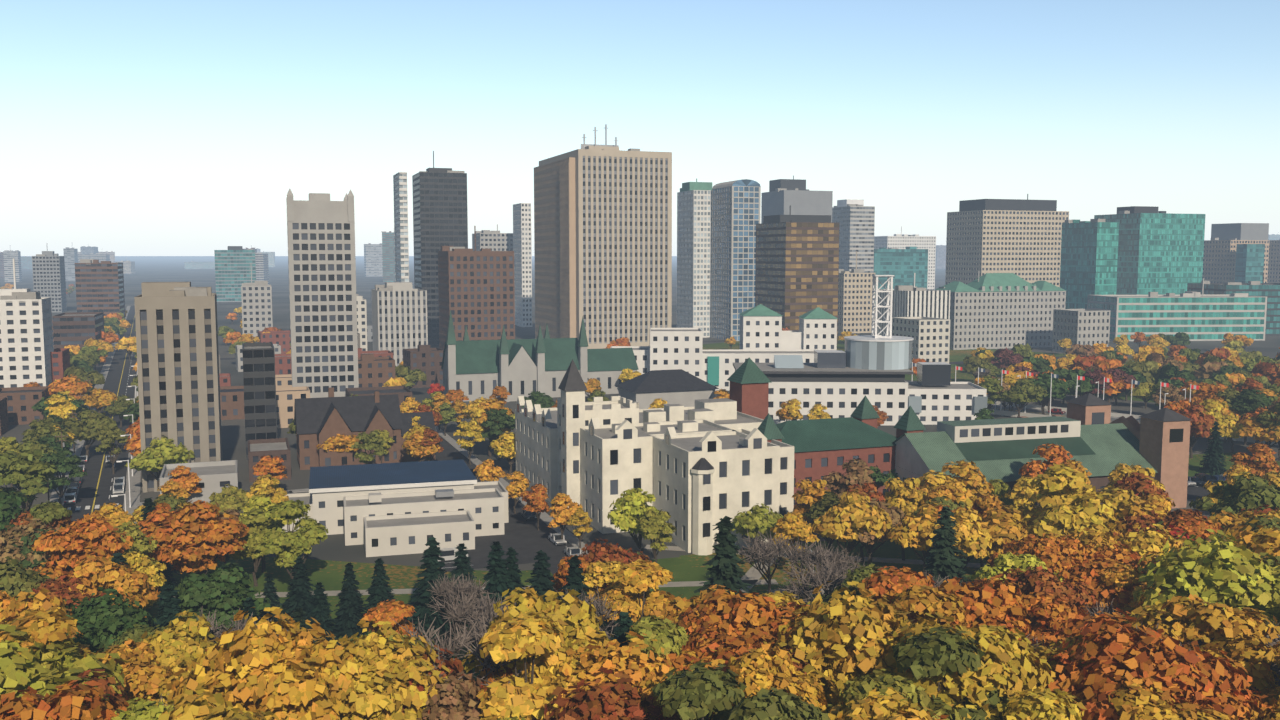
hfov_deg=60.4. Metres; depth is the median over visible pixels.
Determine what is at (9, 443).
tree
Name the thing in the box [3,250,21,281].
block
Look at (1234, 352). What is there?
tree
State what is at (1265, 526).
tree
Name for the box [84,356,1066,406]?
cross street road
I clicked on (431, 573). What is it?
conifer
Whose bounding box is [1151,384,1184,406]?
tree
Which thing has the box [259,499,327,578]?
tree
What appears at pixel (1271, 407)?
tree
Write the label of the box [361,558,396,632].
conifer
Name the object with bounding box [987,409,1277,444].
avenue parapet
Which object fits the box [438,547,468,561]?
car
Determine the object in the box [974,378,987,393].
tree
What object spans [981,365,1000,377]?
tree
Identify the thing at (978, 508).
tree
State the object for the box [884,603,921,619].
tree
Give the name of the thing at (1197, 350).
tree
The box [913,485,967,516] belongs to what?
tree
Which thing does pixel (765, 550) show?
bare tree
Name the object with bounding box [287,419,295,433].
tree
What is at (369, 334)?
infill block
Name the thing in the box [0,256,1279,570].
ground
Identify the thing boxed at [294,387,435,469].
victorian house
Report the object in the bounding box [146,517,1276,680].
park grass
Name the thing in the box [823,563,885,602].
tree
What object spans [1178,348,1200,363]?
tree
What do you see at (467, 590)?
bare tree
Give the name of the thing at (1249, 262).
teal building
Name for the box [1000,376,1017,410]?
tree
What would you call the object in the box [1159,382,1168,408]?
flagpole
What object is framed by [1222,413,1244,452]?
tree
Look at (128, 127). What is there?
sky
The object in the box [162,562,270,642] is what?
tree
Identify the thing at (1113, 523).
tree
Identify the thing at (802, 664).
tree
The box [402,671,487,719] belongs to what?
tree
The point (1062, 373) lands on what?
tree
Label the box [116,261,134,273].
block
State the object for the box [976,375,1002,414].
tree
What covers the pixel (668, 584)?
park path
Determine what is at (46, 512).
tree
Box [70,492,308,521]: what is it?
cross street road
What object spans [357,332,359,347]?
infill block
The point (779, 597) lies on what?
tree
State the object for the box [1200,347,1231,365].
tree
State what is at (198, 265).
block
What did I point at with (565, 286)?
window strip
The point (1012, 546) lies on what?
tree
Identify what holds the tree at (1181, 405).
on the lawn at (1194, 465)
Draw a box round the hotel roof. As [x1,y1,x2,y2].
[935,273,1065,291]
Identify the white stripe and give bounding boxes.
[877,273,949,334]
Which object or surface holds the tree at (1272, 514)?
on the ground at (172, 268)
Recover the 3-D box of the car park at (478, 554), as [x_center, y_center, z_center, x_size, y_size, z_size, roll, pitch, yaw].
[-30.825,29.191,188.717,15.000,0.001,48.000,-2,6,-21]
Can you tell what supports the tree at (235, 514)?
on the ground at (172, 268)
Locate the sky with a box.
[0,0,1279,255]
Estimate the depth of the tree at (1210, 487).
175.57 m
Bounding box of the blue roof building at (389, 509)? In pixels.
[282,459,508,556]
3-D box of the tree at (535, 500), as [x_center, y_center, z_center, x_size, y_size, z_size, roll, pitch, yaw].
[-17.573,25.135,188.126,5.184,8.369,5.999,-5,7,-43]
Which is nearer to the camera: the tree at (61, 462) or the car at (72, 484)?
the tree at (61, 462)
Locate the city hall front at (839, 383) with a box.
[733,335,987,424]
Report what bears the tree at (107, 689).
on the ground at (172, 268)
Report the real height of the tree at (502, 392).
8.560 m
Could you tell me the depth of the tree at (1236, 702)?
89.17 m
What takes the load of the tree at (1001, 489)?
on the ground at (172, 268)
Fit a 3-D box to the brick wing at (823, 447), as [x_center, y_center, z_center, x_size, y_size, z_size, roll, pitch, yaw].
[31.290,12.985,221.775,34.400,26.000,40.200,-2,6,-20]
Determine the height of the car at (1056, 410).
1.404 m
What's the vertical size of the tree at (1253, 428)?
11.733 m
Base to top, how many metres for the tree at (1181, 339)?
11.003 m
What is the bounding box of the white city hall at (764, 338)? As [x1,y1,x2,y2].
[611,304,837,390]
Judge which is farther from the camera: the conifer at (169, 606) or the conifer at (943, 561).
the conifer at (943, 561)
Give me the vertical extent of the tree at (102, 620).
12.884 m
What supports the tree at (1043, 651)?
on the ground at (172, 268)
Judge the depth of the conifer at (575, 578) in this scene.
124.27 m
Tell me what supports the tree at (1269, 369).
on the ground at (172, 268)
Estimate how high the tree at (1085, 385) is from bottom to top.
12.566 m
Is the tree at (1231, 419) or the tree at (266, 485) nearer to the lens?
the tree at (266, 485)
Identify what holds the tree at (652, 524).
on the ground at (172, 268)
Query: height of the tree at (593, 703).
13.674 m
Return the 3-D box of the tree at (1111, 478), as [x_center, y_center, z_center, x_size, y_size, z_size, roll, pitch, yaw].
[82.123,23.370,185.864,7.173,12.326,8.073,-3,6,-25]
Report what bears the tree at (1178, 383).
on the ground at (172, 268)
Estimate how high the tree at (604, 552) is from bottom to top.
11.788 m
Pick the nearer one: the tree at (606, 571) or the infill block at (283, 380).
the tree at (606, 571)
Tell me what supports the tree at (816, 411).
on the ground at (172, 268)
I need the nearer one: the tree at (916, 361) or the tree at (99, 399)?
the tree at (99, 399)
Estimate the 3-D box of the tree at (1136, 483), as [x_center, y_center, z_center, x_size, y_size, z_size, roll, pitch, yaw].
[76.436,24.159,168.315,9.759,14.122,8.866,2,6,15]
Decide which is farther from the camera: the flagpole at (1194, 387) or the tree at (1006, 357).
the tree at (1006, 357)
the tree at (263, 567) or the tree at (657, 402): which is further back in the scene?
the tree at (657, 402)
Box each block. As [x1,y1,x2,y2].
[0,252,4,277]
[0,386,49,424]
[0,397,8,435]
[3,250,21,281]
[21,256,31,268]
[63,247,77,280]
[78,251,109,262]
[78,251,114,262]
[80,245,97,253]
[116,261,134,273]
[184,261,214,268]
[219,373,230,385]
[220,386,244,419]
[235,344,280,371]
[255,253,268,284]
[257,251,274,266]
[257,330,290,353]
[275,354,291,374]
[275,374,291,387]
[276,386,309,427]
[345,386,412,404]
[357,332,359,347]
[358,348,392,357]
[358,354,394,387]
[364,243,382,276]
[367,326,372,341]
[381,231,394,281]
[403,345,443,387]
[935,245,945,268]
[1268,234,1279,239]
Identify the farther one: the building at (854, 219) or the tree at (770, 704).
the building at (854, 219)
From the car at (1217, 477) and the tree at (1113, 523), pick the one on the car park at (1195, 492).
the car at (1217, 477)
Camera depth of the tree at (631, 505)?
166.42 m
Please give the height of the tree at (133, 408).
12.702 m
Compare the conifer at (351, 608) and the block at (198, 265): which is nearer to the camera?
the conifer at (351, 608)
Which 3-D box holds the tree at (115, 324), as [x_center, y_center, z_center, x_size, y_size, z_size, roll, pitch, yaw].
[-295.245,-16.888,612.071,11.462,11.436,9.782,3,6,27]
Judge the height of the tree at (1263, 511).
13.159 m
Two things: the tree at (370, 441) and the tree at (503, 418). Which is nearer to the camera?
the tree at (370, 441)
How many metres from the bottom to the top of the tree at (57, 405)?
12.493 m
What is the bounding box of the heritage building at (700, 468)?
[515,359,793,554]
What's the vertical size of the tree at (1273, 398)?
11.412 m
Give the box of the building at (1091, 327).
[1052,309,1110,352]
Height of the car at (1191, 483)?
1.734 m
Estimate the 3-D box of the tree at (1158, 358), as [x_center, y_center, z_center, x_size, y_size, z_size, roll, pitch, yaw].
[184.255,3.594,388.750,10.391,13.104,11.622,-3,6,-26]
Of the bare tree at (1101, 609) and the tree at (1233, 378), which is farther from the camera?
the tree at (1233, 378)
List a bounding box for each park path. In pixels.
[158,579,777,599]
[644,545,985,567]
[740,557,776,591]
[767,581,973,594]
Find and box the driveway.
[435,434,585,574]
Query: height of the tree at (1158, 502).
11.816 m
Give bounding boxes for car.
[64,492,76,503]
[66,486,78,496]
[69,481,79,487]
[70,477,81,483]
[78,455,87,463]
[106,456,112,463]
[113,482,123,494]
[114,476,124,487]
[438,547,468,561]
[521,510,536,520]
[548,532,566,545]
[564,545,582,556]
[1048,408,1065,413]
[1187,476,1196,485]
[1191,476,1206,485]
[1195,473,1217,484]
[1213,474,1224,480]
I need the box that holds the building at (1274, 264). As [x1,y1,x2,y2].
[1267,240,1279,282]
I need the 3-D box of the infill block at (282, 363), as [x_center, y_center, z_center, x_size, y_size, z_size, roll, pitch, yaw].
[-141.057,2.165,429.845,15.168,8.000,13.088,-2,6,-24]
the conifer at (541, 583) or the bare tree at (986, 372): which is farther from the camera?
the bare tree at (986, 372)
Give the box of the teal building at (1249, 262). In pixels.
[1235,244,1264,282]
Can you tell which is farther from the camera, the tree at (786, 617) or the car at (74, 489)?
the car at (74, 489)
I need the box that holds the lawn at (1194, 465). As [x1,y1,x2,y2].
[1188,452,1279,477]
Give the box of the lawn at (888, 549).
[680,540,990,596]
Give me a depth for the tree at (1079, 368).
366.56 m
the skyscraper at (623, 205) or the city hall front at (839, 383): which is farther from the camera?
the skyscraper at (623, 205)
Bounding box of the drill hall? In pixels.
[892,393,1190,508]
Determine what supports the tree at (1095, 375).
on the ground at (172, 268)
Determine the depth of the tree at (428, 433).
239.42 m
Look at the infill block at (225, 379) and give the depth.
373.25 m
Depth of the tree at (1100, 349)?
466.83 m
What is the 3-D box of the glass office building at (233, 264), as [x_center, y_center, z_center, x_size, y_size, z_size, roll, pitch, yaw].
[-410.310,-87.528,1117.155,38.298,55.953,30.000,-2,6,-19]
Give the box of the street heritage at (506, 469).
[471,466,515,474]
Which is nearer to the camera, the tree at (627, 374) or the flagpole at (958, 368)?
the flagpole at (958, 368)
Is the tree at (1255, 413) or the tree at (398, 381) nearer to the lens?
the tree at (1255, 413)
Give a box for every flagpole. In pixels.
[955,366,961,381]
[978,367,984,385]
[1000,370,1008,409]
[1025,371,1032,412]
[1050,373,1058,414]
[1076,375,1084,397]
[1103,377,1111,399]
[1130,380,1139,415]
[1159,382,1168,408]
[1189,384,1198,402]
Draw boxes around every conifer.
[111,552,153,626]
[138,497,179,592]
[151,580,185,628]
[239,597,258,625]
[256,575,287,627]
[281,556,314,622]
[291,607,316,642]
[305,582,344,645]
[333,562,367,637]
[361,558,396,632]
[403,537,469,643]
[448,543,480,625]
[472,541,513,644]
[503,547,527,605]
[524,550,561,600]
[559,555,598,638]
[609,611,633,655]
[694,516,752,599]
[923,506,970,586]
[1196,421,1227,474]
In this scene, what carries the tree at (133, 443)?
on the ground at (172, 268)
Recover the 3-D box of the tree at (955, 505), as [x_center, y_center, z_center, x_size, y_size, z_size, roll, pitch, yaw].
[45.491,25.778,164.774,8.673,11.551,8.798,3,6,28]
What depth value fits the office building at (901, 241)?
1208.28 m
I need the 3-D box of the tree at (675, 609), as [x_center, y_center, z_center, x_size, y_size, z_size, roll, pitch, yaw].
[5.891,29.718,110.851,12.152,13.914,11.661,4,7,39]
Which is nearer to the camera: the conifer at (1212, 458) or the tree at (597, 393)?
the conifer at (1212, 458)
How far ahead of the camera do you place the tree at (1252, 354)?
416.48 m
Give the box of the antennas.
[581,124,618,148]
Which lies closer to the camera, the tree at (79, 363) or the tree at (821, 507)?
the tree at (821, 507)
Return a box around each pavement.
[50,306,130,504]
[123,373,140,523]
[140,488,308,505]
[435,426,588,554]
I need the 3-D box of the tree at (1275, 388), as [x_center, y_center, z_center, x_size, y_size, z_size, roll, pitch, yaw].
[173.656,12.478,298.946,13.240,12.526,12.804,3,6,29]
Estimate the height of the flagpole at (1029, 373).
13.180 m
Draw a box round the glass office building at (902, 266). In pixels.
[874,247,927,289]
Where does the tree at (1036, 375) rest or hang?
on the ground at (172, 268)
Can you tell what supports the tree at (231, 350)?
on the ground at (172, 268)
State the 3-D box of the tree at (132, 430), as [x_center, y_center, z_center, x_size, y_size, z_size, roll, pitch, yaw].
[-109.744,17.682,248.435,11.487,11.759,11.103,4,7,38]
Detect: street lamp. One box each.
[111,494,125,511]
[116,460,130,507]
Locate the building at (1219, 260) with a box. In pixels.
[1202,223,1269,282]
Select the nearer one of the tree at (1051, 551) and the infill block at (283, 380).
the tree at (1051, 551)
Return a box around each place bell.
[534,157,575,338]
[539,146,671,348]
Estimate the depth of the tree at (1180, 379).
347.94 m
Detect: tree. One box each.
[0,437,20,486]
[0,439,57,495]
[0,449,56,515]
[0,490,27,533]
[0,517,59,569]
[0,556,57,598]
[0,588,84,640]
[0,606,96,677]
[0,624,128,709]
[0,680,131,719]
[3,510,74,543]
[3,528,57,572]
[5,283,13,288]
[22,416,60,436]
[22,424,76,447]
[22,668,128,709]
[23,381,39,386]
[27,501,71,529]
[29,513,133,578]
[32,392,88,416]
[32,434,71,451]
[32,574,105,610]
[39,449,86,505]
[43,374,92,398]
[44,394,77,422]
[48,414,64,429]
[54,425,75,440]
[56,391,76,402]
[59,408,115,458]
[63,364,105,401]
[64,345,79,354]
[64,586,156,652]
[66,556,160,617]
[70,352,96,367]
[70,360,92,370]
[71,349,99,363]
[77,345,107,365]
[81,388,117,412]
[84,338,113,365]
[88,330,118,343]
[90,551,166,608]
[91,502,135,530]
[91,638,175,705]
[94,348,107,369]
[95,423,129,473]
[95,624,168,660]
[103,394,136,427]
[104,313,121,320]
[104,320,119,326]
[104,322,118,332]
[105,317,120,324]
[105,331,119,339]
[108,521,157,565]
[111,698,173,719]
[115,327,126,339]
[115,336,135,360]
[119,401,139,421]
[120,320,130,335]
[123,431,140,456]
[125,417,139,436]
[125,436,194,488]
[127,610,222,690]
[130,375,137,385]
[132,495,192,523]
[138,502,173,566]
[139,657,201,705]
[141,500,249,573]
[143,513,239,573]
[152,493,185,511]
[157,481,190,502]
[159,689,284,719]
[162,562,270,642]
[165,606,356,719]
[168,465,201,495]
[193,608,286,644]
[208,484,248,514]
[216,508,239,565]
[218,325,235,345]
[223,332,241,343]
[226,313,237,323]
[228,341,245,355]
[229,507,284,586]
[234,307,241,316]
[238,333,259,342]
[239,494,295,567]
[239,525,265,571]
[245,474,288,503]
[252,455,286,498]
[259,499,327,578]
[263,326,282,330]
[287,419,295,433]
[316,429,359,451]
[320,618,451,719]
[348,641,489,719]
[351,430,386,463]
[361,599,424,636]
[374,429,393,462]
[382,376,407,386]
[388,634,439,652]
[389,611,530,705]
[395,364,427,389]
[400,396,421,412]
[402,425,427,460]
[402,431,441,461]
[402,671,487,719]
[411,416,420,425]
[412,403,441,425]
[420,427,443,460]
[421,391,445,409]
[427,383,444,393]
[427,573,492,656]
[431,393,451,429]
[438,402,456,435]
[439,591,514,679]
[445,389,468,408]
[452,400,469,429]
[454,420,484,464]
[462,397,486,438]
[462,587,613,679]
[467,602,515,632]
[473,459,508,481]
[476,398,513,456]
[476,611,592,719]
[476,665,514,700]
[480,409,514,460]
[489,386,510,403]
[489,431,515,473]
[497,716,525,719]
[505,471,530,513]
[520,483,549,529]
[522,390,556,407]
[533,631,674,719]
[534,667,678,719]
[548,493,582,538]
[550,555,589,598]
[553,586,618,637]
[564,507,592,547]
[579,538,651,630]
[582,560,639,638]
[584,378,601,396]
[586,389,608,401]
[595,558,676,626]
[606,344,618,347]
[607,488,662,554]
[610,337,630,345]
[618,368,641,382]
[619,676,695,719]
[626,615,689,678]
[637,509,676,562]
[646,584,746,651]
[647,398,666,408]
[650,621,779,673]
[652,661,746,719]
[661,648,699,671]
[669,589,782,653]
[687,647,738,669]
[708,641,827,719]
[713,389,729,398]
[724,337,735,346]
[729,687,830,719]
[731,503,783,559]
[736,531,794,592]
[751,591,805,616]
[766,601,809,647]
[768,581,940,709]
[770,512,819,574]
[773,647,809,676]
[774,554,852,604]
[776,401,799,420]
[781,398,803,420]
[781,538,852,604]
[791,479,835,546]
[802,491,839,555]
[806,404,830,419]
[807,601,827,609]
[809,490,891,562]
[821,669,961,719]
[822,458,877,498]
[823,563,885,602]
[824,552,864,586]
[828,664,862,710]
[828,687,937,719]
[837,331,856,343]
[845,482,885,561]
[853,496,905,565]
[853,612,1055,719]
[858,566,935,629]
[869,465,897,484]
[872,405,888,425]
[883,477,926,560]
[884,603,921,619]
[886,503,943,574]
[891,585,969,630]
[892,626,1008,719]
[909,358,925,375]
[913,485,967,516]
[914,496,965,515]
[917,470,975,508]
[919,571,966,589]
[920,506,996,574]
[922,575,1034,643]
[925,504,959,540]
[932,713,948,719]
[940,459,994,505]
[963,356,991,378]
[965,505,1032,560]
[967,624,1052,697]
[968,567,1028,596]
[970,347,985,355]
[970,551,1065,594]
[972,496,1009,565]
[973,493,1007,569]
[974,349,993,356]
[974,369,990,377]
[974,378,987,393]
[974,408,993,419]
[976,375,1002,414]
[977,350,993,362]
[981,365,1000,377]
[986,534,1041,567]
[988,479,1013,505]
[990,347,1024,369]
[995,381,1009,410]
[998,378,1047,417]
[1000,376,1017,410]
[1002,370,1032,378]
[1002,688,1086,719]
[1005,476,1041,511]
[1006,361,1032,371]
[1009,566,1097,630]
[1011,343,1034,356]
[1012,532,1094,575]
[1014,366,1040,376]
[1016,503,1039,523]
[1018,443,1072,479]
[1019,592,1080,639]
[1021,356,1042,363]
[1026,464,1116,537]
[1026,634,1055,652]
[1027,606,1137,646]
[1028,371,1071,413]
[1028,635,1102,697]
[1032,359,1053,372]
[1032,612,1252,719]
[1033,371,1068,409]
[1034,354,1056,369]
[1053,524,1126,553]
[1053,554,1140,614]
[1054,368,1077,403]
[1055,358,1072,368]
[1057,338,1071,354]
[1057,690,1082,719]
[1060,459,1091,487]
[1061,354,1076,361]
[1065,344,1086,354]
[1065,368,1102,396]
[1069,355,1105,370]
[1072,345,1095,356]
[1073,366,1084,396]
[1079,676,1229,719]
[1083,369,1109,396]
[1084,598,1120,618]
[1085,364,1109,397]
[1085,540,1156,584]
[1092,343,1114,355]
[1093,486,1142,526]
[1095,352,1115,359]
[1095,358,1121,371]
[1096,563,1142,610]
[1100,372,1134,402]
[1102,463,1140,491]
[1103,350,1123,360]
[1104,501,1167,538]
[1106,369,1136,404]
[1106,467,1165,491]
[1108,510,1163,538]
[1110,522,1186,562]
[1113,334,1128,344]
[1113,472,1172,511]
[1113,582,1178,619]
[1114,600,1198,645]
[1115,344,1133,355]
[1115,365,1146,400]
[1116,352,1127,363]
[1120,622,1196,657]
[1126,360,1163,383]
[1127,594,1279,692]
[1129,382,1154,408]
[1130,332,1145,346]
[1132,345,1166,361]
[1133,529,1279,643]
[1135,524,1196,556]
[1139,493,1175,514]
[1145,334,1159,345]
[1145,351,1174,364]
[1147,382,1162,408]
[1150,337,1169,346]
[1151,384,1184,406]
[1152,516,1231,542]
[1155,363,1195,383]
[1158,360,1183,371]
[1162,347,1168,357]
[1163,509,1207,522]
[1164,332,1190,345]
[1164,400,1190,411]
[1164,515,1220,539]
[1166,345,1186,357]
[1166,379,1183,393]
[1171,377,1185,382]
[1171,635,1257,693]
[1174,355,1187,362]
[1175,675,1277,719]
[1177,403,1216,457]
[1177,519,1279,577]
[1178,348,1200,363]
[1178,361,1194,372]
[1178,380,1197,397]
[1183,384,1197,397]
[1185,361,1198,369]
[1185,393,1203,405]
[1189,472,1279,515]
[1191,348,1203,354]
[1191,382,1212,404]
[1191,382,1228,405]
[1193,361,1227,378]
[1195,355,1205,378]
[1196,468,1269,510]
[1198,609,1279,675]
[1199,398,1232,441]
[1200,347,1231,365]
[1200,374,1231,388]
[1202,355,1236,366]
[1208,510,1253,534]
[1211,365,1246,378]
[1215,398,1235,415]
[1216,388,1240,396]
[1218,394,1254,441]
[1218,408,1240,437]
[1221,332,1234,344]
[1221,355,1243,367]
[1222,347,1238,359]
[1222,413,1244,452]
[1223,463,1250,484]
[1224,340,1243,352]
[1225,372,1244,388]
[1226,515,1279,537]
[1229,388,1268,444]
[1229,443,1279,477]
[1231,379,1267,388]
[1233,335,1253,348]
[1235,370,1252,376]
[1235,510,1279,530]
[1235,695,1279,719]
[1236,377,1262,394]
[1236,406,1266,443]
[1236,409,1279,447]
[1238,376,1263,389]
[1238,504,1278,517]
[1239,357,1251,363]
[1240,351,1262,357]
[1243,356,1276,371]
[1243,525,1279,532]
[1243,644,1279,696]
[1246,358,1263,370]
[1247,389,1273,443]
[1249,375,1270,385]
[1252,360,1279,385]
[1255,403,1279,460]
[1256,388,1279,398]
[1256,641,1279,703]
[1258,553,1279,577]
[1261,471,1279,486]
[1263,401,1279,442]
[1266,384,1279,396]
[1268,396,1277,400]
[1269,359,1279,366]
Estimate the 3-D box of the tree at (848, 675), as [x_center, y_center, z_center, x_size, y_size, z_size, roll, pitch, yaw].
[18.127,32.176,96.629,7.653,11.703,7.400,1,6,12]
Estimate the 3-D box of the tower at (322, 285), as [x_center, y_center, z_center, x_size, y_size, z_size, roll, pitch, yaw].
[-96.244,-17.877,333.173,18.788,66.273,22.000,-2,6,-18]
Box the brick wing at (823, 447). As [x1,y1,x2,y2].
[727,358,925,507]
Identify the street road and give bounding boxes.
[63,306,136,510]
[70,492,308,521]
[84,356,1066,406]
[100,340,724,363]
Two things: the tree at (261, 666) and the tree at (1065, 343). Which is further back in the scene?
the tree at (1065, 343)
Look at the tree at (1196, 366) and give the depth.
397.97 m
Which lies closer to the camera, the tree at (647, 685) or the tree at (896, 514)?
the tree at (647, 685)
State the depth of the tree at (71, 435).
245.00 m
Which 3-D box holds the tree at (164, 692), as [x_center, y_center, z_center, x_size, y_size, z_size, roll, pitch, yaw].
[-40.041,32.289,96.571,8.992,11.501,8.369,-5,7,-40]
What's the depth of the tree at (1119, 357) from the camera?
429.98 m
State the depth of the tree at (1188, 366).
382.34 m
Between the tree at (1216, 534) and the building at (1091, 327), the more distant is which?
the building at (1091, 327)
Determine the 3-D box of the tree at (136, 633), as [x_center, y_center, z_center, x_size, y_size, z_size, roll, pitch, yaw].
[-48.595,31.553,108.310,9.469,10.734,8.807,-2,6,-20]
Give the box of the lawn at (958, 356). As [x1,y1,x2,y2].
[702,340,1204,402]
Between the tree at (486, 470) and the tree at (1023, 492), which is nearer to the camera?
the tree at (1023, 492)
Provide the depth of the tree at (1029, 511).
158.35 m
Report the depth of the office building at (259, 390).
253.20 m
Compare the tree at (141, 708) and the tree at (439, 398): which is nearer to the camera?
the tree at (141, 708)
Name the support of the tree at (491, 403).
on the ground at (172, 268)
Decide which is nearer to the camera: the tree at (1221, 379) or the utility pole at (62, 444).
the utility pole at (62, 444)
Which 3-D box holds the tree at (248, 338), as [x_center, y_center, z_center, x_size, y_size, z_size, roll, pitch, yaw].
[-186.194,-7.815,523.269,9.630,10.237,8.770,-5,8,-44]
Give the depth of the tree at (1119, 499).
157.46 m
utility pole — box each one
[47,481,49,501]
[55,432,67,476]
[67,410,77,452]
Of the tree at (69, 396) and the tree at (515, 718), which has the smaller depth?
the tree at (515, 718)
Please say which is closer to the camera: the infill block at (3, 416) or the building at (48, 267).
the infill block at (3, 416)
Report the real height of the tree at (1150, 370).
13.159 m
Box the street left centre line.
[91,316,134,513]
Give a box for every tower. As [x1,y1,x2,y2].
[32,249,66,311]
[134,282,222,492]
[286,189,358,397]
[393,172,408,281]
[412,151,467,345]
[677,178,711,337]
[711,179,760,340]
[871,275,893,337]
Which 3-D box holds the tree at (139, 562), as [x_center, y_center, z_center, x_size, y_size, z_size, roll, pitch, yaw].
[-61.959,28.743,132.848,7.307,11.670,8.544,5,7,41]
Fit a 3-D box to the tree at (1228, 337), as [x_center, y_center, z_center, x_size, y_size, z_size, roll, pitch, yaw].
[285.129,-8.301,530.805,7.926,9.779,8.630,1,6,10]
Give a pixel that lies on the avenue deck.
(1045, 410)
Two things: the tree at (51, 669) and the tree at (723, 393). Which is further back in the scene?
the tree at (723, 393)
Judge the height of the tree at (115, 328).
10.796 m
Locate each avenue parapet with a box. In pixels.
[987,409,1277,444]
[988,401,1141,418]
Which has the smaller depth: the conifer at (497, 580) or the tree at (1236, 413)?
the conifer at (497, 580)
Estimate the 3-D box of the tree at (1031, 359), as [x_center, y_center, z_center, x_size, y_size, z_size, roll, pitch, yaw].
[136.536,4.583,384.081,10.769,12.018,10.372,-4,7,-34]
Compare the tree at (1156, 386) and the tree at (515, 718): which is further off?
the tree at (1156, 386)
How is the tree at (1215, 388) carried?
on the ground at (172, 268)
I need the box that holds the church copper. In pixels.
[441,309,638,401]
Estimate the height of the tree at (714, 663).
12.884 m
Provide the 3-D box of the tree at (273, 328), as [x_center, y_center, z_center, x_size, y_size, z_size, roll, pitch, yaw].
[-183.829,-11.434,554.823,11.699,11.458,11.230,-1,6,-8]
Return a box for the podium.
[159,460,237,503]
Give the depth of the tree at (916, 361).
392.65 m
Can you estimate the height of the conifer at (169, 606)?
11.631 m
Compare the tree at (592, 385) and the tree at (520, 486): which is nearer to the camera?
the tree at (520, 486)
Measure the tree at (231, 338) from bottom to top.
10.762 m
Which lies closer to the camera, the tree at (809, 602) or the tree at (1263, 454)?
the tree at (809, 602)
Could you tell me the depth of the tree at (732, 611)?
102.47 m
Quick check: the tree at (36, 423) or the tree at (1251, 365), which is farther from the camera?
the tree at (1251, 365)
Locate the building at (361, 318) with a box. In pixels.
[356,294,366,350]
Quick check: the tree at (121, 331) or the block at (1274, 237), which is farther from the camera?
the block at (1274, 237)
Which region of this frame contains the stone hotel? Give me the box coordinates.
[939,271,1065,349]
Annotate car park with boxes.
[438,528,537,571]
[1187,484,1213,498]
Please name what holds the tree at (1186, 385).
on the ground at (172, 268)
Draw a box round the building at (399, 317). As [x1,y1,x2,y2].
[371,282,427,366]
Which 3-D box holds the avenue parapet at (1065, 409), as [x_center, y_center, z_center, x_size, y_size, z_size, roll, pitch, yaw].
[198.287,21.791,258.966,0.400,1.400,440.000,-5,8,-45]
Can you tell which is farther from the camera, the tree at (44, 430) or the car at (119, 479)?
the tree at (44, 430)
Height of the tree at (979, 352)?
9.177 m
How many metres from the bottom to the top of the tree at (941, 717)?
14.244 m
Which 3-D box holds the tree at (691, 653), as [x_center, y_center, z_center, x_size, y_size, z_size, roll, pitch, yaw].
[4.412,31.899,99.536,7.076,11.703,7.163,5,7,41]
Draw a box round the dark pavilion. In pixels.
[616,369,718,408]
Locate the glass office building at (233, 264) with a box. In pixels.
[214,246,255,301]
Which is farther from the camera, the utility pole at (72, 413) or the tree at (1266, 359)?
the tree at (1266, 359)
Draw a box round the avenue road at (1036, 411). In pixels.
[991,405,1249,436]
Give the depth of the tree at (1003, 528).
153.39 m
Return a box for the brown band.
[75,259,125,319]
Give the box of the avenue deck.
[988,404,1140,420]
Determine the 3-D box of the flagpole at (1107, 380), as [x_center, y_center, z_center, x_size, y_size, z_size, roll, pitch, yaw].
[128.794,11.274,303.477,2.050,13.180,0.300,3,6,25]
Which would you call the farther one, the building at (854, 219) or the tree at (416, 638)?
the building at (854, 219)
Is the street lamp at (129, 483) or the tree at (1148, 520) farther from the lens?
the street lamp at (129, 483)
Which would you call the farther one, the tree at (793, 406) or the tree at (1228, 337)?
the tree at (1228, 337)
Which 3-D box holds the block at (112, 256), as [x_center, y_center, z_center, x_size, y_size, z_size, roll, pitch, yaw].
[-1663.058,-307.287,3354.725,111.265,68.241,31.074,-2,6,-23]
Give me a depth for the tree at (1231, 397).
272.85 m
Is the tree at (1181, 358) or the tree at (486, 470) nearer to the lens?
the tree at (486, 470)
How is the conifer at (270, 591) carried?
on the ground at (172, 268)

